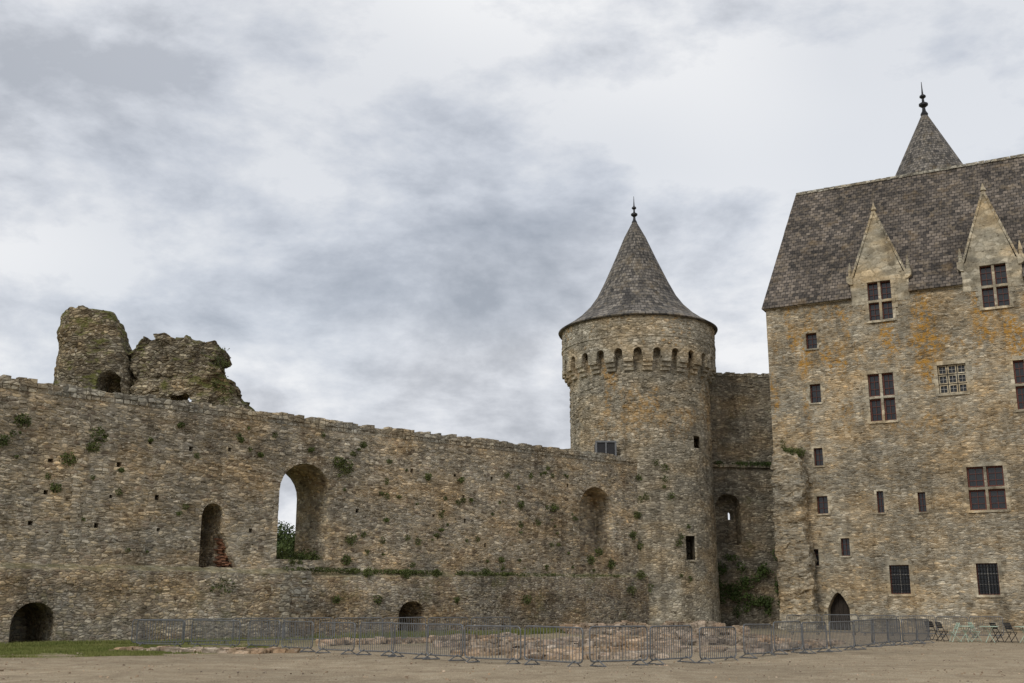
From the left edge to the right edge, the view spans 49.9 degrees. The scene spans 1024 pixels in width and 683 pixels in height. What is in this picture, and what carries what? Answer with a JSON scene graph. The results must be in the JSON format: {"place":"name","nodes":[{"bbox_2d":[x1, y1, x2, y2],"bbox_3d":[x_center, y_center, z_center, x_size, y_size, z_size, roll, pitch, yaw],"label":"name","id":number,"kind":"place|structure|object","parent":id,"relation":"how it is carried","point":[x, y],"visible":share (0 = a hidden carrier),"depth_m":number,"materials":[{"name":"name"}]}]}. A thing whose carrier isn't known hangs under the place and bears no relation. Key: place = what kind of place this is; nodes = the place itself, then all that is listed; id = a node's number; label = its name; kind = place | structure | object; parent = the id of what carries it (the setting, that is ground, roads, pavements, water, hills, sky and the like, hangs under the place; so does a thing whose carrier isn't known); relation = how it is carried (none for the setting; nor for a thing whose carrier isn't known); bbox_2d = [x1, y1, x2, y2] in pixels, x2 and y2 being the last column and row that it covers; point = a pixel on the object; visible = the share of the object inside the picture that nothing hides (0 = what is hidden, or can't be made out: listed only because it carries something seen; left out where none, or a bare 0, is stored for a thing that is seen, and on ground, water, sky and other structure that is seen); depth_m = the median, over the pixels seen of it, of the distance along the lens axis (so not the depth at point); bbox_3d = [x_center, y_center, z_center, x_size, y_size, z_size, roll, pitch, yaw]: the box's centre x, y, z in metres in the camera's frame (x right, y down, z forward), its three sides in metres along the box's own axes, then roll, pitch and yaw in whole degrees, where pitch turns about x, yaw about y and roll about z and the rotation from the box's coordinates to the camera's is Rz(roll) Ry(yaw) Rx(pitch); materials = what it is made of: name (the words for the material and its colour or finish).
{"place":"outdoors","nodes":[
{"label":"outdoors","id":0,"kind":"place"},
{"bbox_2d":[0,628,564,657],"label":"grass","id":1,"kind":"structure","parent":0,"point":[86,648],"depth_m":45.26,"materials":[{"name":"green plant"}]},
{"bbox_2d":[279,565,313,636],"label":"footing quoins","id":2,"kind":"object","parent":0,"point":[286,599],"visible":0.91,"depth_m":57.18,"materials":[{"name":"beige stone"}]},
{"bbox_2d":[0,378,638,642],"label":"castle curtain wall","id":3,"kind":"structure","parent":0,"point":[29,622],"depth_m":58.32,"materials":[{"name":"stone"}]},
{"bbox_2d":[63,402,92,563],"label":"seam quoins","id":4,"kind":"object","parent":3,"relation":"attached to","point":[78,476],"visible":1,"depth_m":51.20,"materials":[{"name":"stone"}]},
{"bbox_2d":[54,306,249,408],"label":"ruined tower","id":5,"kind":"structure","parent":3,"relation":"on","point":[95,350],"depth_m":60.59,"materials":[{"name":"stone"}]},
{"bbox_2d":[1,597,427,642],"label":"arch voussoirs","id":6,"kind":"object","parent":3,"relation":"attached to","point":[58,630],"visible":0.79,"depth_m":48.65,"materials":[{"name":"stone"}]},
{"bbox_2d":[213,538,230,566],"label":"exposed bricks","id":7,"kind":"object","parent":3,"relation":"attached to","point":[221,547],"visible":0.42,"depth_m":56.09,"materials":[{"name":"red brick"}]},
{"bbox_2d":[0,391,637,574],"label":"proud stones","id":8,"kind":"object","parent":3,"relation":"attached to","point":[358,556],"visible":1,"depth_m":57.87,"materials":[{"name":"beige stone"}]},
{"bbox_2d":[0,374,637,465],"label":"coping stones","id":9,"kind":"object","parent":3,"relation":"on","point":[144,400],"visible":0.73,"depth_m":59.95,"materials":[{"name":"grey stone"}]},
{"bbox_2d":[0,413,646,605],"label":"wall plants","id":10,"kind":"object","parent":3,"relation":"attached to","point":[301,557],"depth_m":60.92,"materials":[{"name":"green plant"}]},
{"bbox_2d":[198,457,616,560],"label":"arch voussoirs","id":11,"kind":"object","parent":3,"relation":"attached to","point":[322,469],"visible":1,"depth_m":60.22,"materials":[{"name":"stone"}]},
{"bbox_2d":[0,628,1023,682],"bbox_3d":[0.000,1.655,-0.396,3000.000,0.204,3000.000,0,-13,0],"label":"ground","id":12,"kind":"structure","parent":0,"point":[210,665],"depth_m":30.58,"materials":[{"name":"beige gravel"}]},
{"bbox_2d":[0,562,289,643],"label":"base footing","id":13,"kind":"object","parent":12,"relation":"on","point":[254,581],"visible":0.59,"depth_m":51.44,"materials":[{"name":"stone"}]},
{"bbox_2d":[131,619,183,644],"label":"crowd barrier","id":14,"kind":"object","parent":12,"relation":"on","point":[152,629],"visible":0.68,"depth_m":47.44,"materials":[{"name":"metal"}]},
{"bbox_2d":[136,619,185,646],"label":"crowd barrier","id":15,"kind":"object","parent":12,"relation":"on","point":[162,643],"visible":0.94,"depth_m":45.12,"materials":[{"name":"metal"}]},
{"bbox_2d":[183,618,233,644],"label":"crowd barrier","id":16,"kind":"object","parent":12,"relation":"on","point":[224,640],"visible":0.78,"depth_m":48.70,"materials":[{"name":"metal"}]},
{"bbox_2d":[190,620,240,647],"bbox_3d":[-11.932,11.771,44.262,2.291,1.104,0.640,-4,-13,18],"label":"crowd barrier","id":17,"kind":"object","parent":12,"relation":"on","point":[228,644],"visible":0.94,"depth_m":44.25,"materials":[{"name":"metal"}]},
{"bbox_2d":[233,618,283,642],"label":"crowd barrier","id":18,"kind":"object","parent":12,"relation":"on","point":[241,639],"visible":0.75,"depth_m":49.59,"materials":[{"name":"metal"}]},
{"bbox_2d":[247,620,279,647],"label":"crowd barrier","id":19,"kind":"object","parent":12,"relation":"on","point":[248,640],"visible":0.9,"depth_m":43.01,"materials":[{"name":"metal"}]},
{"bbox_2d":[276,532,290,548],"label":"oak tree","id":20,"kind":"object","parent":12,"relation":"on","point":[278,537],"visible":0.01,"depth_m":98.19,"materials":[{"name":"green plant"}]},
{"bbox_2d":[276,520,295,552],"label":"oak tree","id":21,"kind":"object","parent":12,"relation":"on","point":[288,540],"visible":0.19,"depth_m":96.68,"materials":[{"name":"green plant"}]},
{"bbox_2d":[281,621,314,651],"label":"crowd barrier","id":22,"kind":"object","parent":12,"relation":"on","point":[303,647],"visible":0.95,"depth_m":41.02,"materials":[{"name":"metal"}]},
{"bbox_2d":[284,617,332,642],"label":"crowd barrier","id":23,"kind":"object","parent":12,"relation":"on","point":[311,630],"visible":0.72,"depth_m":50.39,"materials":[{"name":"metal"}]},
{"bbox_2d":[0,575,645,637],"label":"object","id":24,"kind":"object","parent":12,"relation":"on","point":[352,597],"visible":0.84,"depth_m":58.98,"materials":[{"name":"grey stone"}]},
{"bbox_2d":[315,622,355,654],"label":"crowd barrier","id":25,"kind":"object","parent":12,"relation":"on","point":[326,649],"visible":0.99,"depth_m":39.33,"materials":[{"name":"metal"}]},
{"bbox_2d":[334,617,382,638],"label":"crowd barrier","id":26,"kind":"object","parent":12,"relation":"on","point":[345,618],"visible":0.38,"depth_m":50.98,"materials":[{"name":"metal"}]},
{"bbox_2d":[356,622,396,655],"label":"crowd barrier","id":27,"kind":"object","parent":12,"relation":"on","point":[366,650],"visible":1,"depth_m":37.62,"materials":[{"name":"metal"}]},
{"bbox_2d":[383,617,425,638],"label":"crowd barrier","id":28,"kind":"object","parent":12,"relation":"on","point":[404,625],"visible":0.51,"depth_m":51.89,"materials":[{"name":"metal"}]},
{"bbox_2d":[388,623,429,658],"bbox_3d":[-3.364,9.769,35.947,0.640,1.104,2.043,11,-17,-39],"label":"crowd barrier","id":29,"kind":"object","parent":12,"relation":"on","point":[414,653],"visible":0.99,"depth_m":36.22,"materials":[{"name":"metal"}]},
{"bbox_2d":[422,624,465,660],"bbox_3d":[-2.114,9.386,34.370,0.640,1.104,2.043,11,-18,-36],"label":"crowd barrier","id":30,"kind":"object","parent":12,"relation":"on","point":[436,654],"visible":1,"depth_m":34.35,"materials":[{"name":"metal"}]},
{"bbox_2d":[428,617,467,636],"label":"crowd barrier","id":31,"kind":"object","parent":12,"relation":"on","point":[446,623],"visible":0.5,"depth_m":53.19,"materials":[{"name":"metal"}]},
{"bbox_2d":[287,570,649,637],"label":"base footing","id":32,"kind":"object","parent":12,"relation":"on","point":[375,585],"visible":0.57,"depth_m":65.53,"materials":[{"name":"stone"}]},
{"bbox_2d":[109,620,845,659],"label":"excavated foundations","id":33,"kind":"object","parent":12,"relation":"on","point":[476,645],"visible":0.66,"depth_m":44.82,"materials":[{"name":"stone"}]},
{"bbox_2d":[471,617,509,636],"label":"crowd barrier","id":34,"kind":"object","parent":12,"relation":"on","point":[488,627],"visible":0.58,"depth_m":54.54,"materials":[{"name":"metal"}]},
{"bbox_2d":[464,625,521,663],"bbox_3d":[-0.592,9.049,32.852,2.291,1.104,0.640,-12,-17,40],"label":"crowd barrier","id":35,"kind":"object","parent":12,"relation":"on","point":[492,658],"visible":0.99,"depth_m":32.72,"materials":[{"name":"metal"}]},
{"bbox_2d":[524,625,583,666],"bbox_3d":[1.165,8.658,31.254,0.640,1.104,2.291,15,-19,-43],"label":"crowd barrier","id":36,"kind":"object","parent":12,"relation":"on","point":[549,660],"visible":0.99,"depth_m":31.24,"materials":[{"name":"metal"}]},
{"bbox_2d":[589,626,647,666],"bbox_3d":[3.035,8.617,31.146,2.291,1.104,0.640,11,-17,-37],"label":"crowd barrier","id":37,"kind":"object","parent":12,"relation":"on","point":[625,660],"visible":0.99,"depth_m":31.08,"materials":[{"name":"metal"}]},
{"bbox_2d":[647,625,695,664],"bbox_3d":[4.748,9.016,32.737,0.640,1.104,2.291,-9,-16,40],"label":"crowd barrier","id":38,"kind":"object","parent":12,"relation":"on","point":[671,658],"visible":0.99,"depth_m":32.72,"materials":[{"name":"metal"}]},
{"bbox_2d":[696,626,738,662],"bbox_3d":[6.529,9.600,34.831,0.640,1.104,2.291,-10,-17,39],"label":"crowd barrier","id":39,"kind":"object","parent":12,"relation":"on","point":[720,657],"visible":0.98,"depth_m":34.76,"materials":[{"name":"metal"}]},
{"bbox_2d":[739,624,775,658],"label":"crowd barrier","id":40,"kind":"object","parent":12,"relation":"on","point":[764,653],"visible":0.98,"depth_m":36.81,"materials":[{"name":"metal"}]},
{"bbox_2d":[771,621,807,654],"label":"crowd barrier","id":41,"kind":"object","parent":12,"relation":"on","point":[784,649],"visible":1,"depth_m":38.41,"materials":[{"name":"metal"}]},
{"bbox_2d":[786,615,822,634],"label":"crowd barrier","id":42,"kind":"object","parent":12,"relation":"on","point":[806,624],"visible":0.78,"depth_m":63.34,"materials":[{"name":"metal"}]},
{"bbox_2d":[799,621,832,653],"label":"crowd barrier","id":43,"kind":"object","parent":12,"relation":"on","point":[823,631],"visible":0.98,"depth_m":40.09,"materials":[{"name":"metal"}]},
{"bbox_2d":[822,614,858,634],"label":"crowd barrier","id":44,"kind":"object","parent":12,"relation":"on","point":[840,622],"visible":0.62,"depth_m":62.41,"materials":[{"name":"metal"}]},
{"bbox_2d":[826,621,857,651],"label":"crowd barrier","id":45,"kind":"object","parent":12,"relation":"on","point":[831,639],"visible":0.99,"depth_m":41.56,"materials":[{"name":"metal"}]},
{"bbox_2d":[850,619,878,649],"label":"crowd barrier","id":46,"kind":"object","parent":12,"relation":"on","point":[870,632],"visible":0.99,"depth_m":43.32,"materials":[{"name":"metal"}]},
{"bbox_2d":[859,615,896,635],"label":"crowd barrier","id":47,"kind":"object","parent":12,"relation":"on","point":[875,622],"visible":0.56,"depth_m":61.33,"materials":[{"name":"metal"}]},
{"bbox_2d":[867,619,894,646],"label":"crowd barrier","id":48,"kind":"object","parent":12,"relation":"on","point":[879,636],"visible":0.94,"depth_m":45.25,"materials":[{"name":"metal"}]},
{"bbox_2d":[762,154,1023,631],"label":"castle residence","id":49,"kind":"structure","parent":12,"relation":"on","point":[893,307],"depth_m":75.86,"materials":[{"name":"beige stone"}]},
{"bbox_2d":[830,593,850,629],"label":"entrance door","id":50,"kind":"structure","parent":49,"relation":"in","point":[839,601],"depth_m":75.71,"materials":[{"name":"brown wood"}]},
{"bbox_2d":[806,264,1023,594],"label":"window frames","id":51,"kind":"structure","parent":49,"relation":"in","point":[1014,362],"depth_m":74.81,"materials":[{"name":"red wood"}]},
{"bbox_2d":[807,265,1023,593],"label":"window glass","id":52,"kind":"structure","parent":49,"relation":"in","point":[991,471],"depth_m":74.84,"materials":[{"name":"black glass"}]},
{"bbox_2d":[882,618,906,644],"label":"crowd barrier","id":53,"kind":"object","parent":12,"relation":"on","point":[897,634],"visible":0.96,"depth_m":47.06,"materials":[{"name":"metal"}]},
{"bbox_2d":[899,618,923,644],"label":"crowd barrier","id":54,"kind":"object","parent":12,"relation":"on","point":[904,639],"visible":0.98,"depth_m":48.73,"materials":[{"name":"metal"}]},
{"bbox_2d":[896,615,936,635],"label":"crowd barrier","id":55,"kind":"object","parent":12,"relation":"on","point":[920,623],"visible":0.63,"depth_m":60.05,"materials":[{"name":"metal"}]},
{"bbox_2d":[912,619,933,643],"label":"crowd barrier","id":56,"kind":"object","parent":12,"relation":"on","point":[923,630],"visible":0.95,"depth_m":50.64,"materials":[{"name":"metal"}]},
{"bbox_2d":[895,82,962,175],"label":"castle rear tower","id":57,"kind":"structure","parent":12,"relation":"on","point":[929,148],"depth_m":97.89,"materials":[{"name":"stone"}]},
{"bbox_2d":[924,621,938,639],"bbox_3d":[20.493,14.139,53.782,0.484,0.897,0.431,10,-16,-35],"label":"bistro chair","id":58,"kind":"object","parent":12,"relation":"on","point":[930,623],"visible":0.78,"depth_m":53.66,"materials":[{"name":"black paint"}]},
{"bbox_2d":[935,622,948,640],"bbox_3d":[20.595,13.907,52.718,0.431,0.897,0.484,9,-16,-33],"label":"bistro chair","id":59,"kind":"object","parent":12,"relation":"on","point":[938,624],"visible":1,"depth_m":52.74,"materials":[{"name":"black paint"}]},
{"bbox_2d":[936,616,969,637],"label":"crowd barrier","id":60,"kind":"object","parent":12,"relation":"on","point":[952,625],"visible":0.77,"depth_m":58.91,"materials":[{"name":"metal"}]},
{"bbox_2d":[949,623,961,641],"bbox_3d":[21.108,13.859,52.414,0.484,0.897,0.431,0,-13,2],"label":"bistro chair","id":61,"kind":"object","parent":12,"relation":"on","point":[958,624],"visible":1,"depth_m":52.38,"materials":[{"name":"green paint"}]},
{"bbox_2d":[956,626,973,641],"bbox_3d":[21.600,13.932,52.397,0.840,0.759,0.840,0,-13,0],"label":"bistro table","id":62,"kind":"object","parent":12,"relation":"on","point":[964,631],"visible":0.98,"depth_m":52.35,"materials":[{"name":"green paint"}]},
{"bbox_2d":[967,622,981,641],"bbox_3d":[22.192,13.936,52.807,0.484,0.897,0.431,0,-13,-2],"label":"bistro chair","id":63,"kind":"object","parent":12,"relation":"on","point":[971,624],"visible":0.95,"depth_m":52.77,"materials":[{"name":"green paint"}]},
{"bbox_2d":[969,616,1003,637],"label":"crowd barrier","id":64,"kind":"object","parent":12,"relation":"on","point":[986,625],"visible":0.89,"depth_m":57.61,"materials":[{"name":"metal"}]},
{"bbox_2d":[979,626,998,641],"bbox_3d":[22.500,13.795,51.813,0.840,0.759,0.840,6,-15,-22],"label":"bistro table","id":65,"kind":"object","parent":12,"relation":"on","point":[990,631],"visible":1,"depth_m":51.68,"materials":[{"name":"green paint"}]},
{"bbox_2d":[989,623,1003,641],"bbox_3d":[22.992,13.815,52.217,0.484,0.897,0.431,3,-14,-13],"label":"bistro chair","id":66,"kind":"object","parent":12,"relation":"on","point":[992,624],"visible":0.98,"depth_m":52.12,"materials":[{"name":"black paint"}]},
{"bbox_2d":[1003,623,1018,642],"bbox_3d":[23.497,13.729,51.836,0.431,0.897,0.484,6,-15,-22],"label":"bistro chair","id":67,"kind":"object","parent":12,"relation":"on","point":[1007,626],"visible":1,"depth_m":51.89,"materials":[{"name":"black paint"}]},
{"bbox_2d":[0,0,1023,535],"label":"sky","id":68,"kind":"structure","parent":0,"point":[385,213],"materials":[{"name":"grey"}]},
{"bbox_2d":[558,197,720,625],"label":"castle round tower","id":69,"kind":"structure","parent":0,"point":[637,338],"depth_m":79.44,"materials":[{"name":"beige stone"}]},
{"bbox_2d":[594,441,616,455],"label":"window","id":70,"kind":"structure","parent":69,"relation":"attached to","point":[609,447],"depth_m":77.97,"materials":[{"name":"grey glass"}]},
{"bbox_2d":[709,376,781,628],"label":"castle link wall","id":71,"kind":"structure","parent":0,"point":[729,535],"depth_m":85.23,"materials":[{"name":"stone"}]},
{"bbox_2d":[712,464,771,544],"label":"arch and ledge","id":72,"kind":"structure","parent":71,"relation":"attached to","point":[742,526],"depth_m":84.61,"materials":[{"name":"stone"}]},
{"bbox_2d":[716,372,768,376],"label":"coping stones","id":73,"kind":"object","parent":71,"relation":"on","point":[743,375],"visible":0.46,"depth_m":87.00,"materials":[{"name":"grey stone"}]},
{"bbox_2d":[709,376,780,624],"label":"proud stones","id":74,"kind":"object","parent":71,"relation":"attached to","point":[748,478],"visible":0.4,"depth_m":85.03,"materials":[{"name":"stone"}]},
{"bbox_2d":[714,460,779,618],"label":"climbing ivy","id":75,"kind":"object","parent":71,"relation":"attached to","point":[745,583],"visible":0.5,"depth_m":82.73,"materials":[{"name":"green plant"}]}
]}

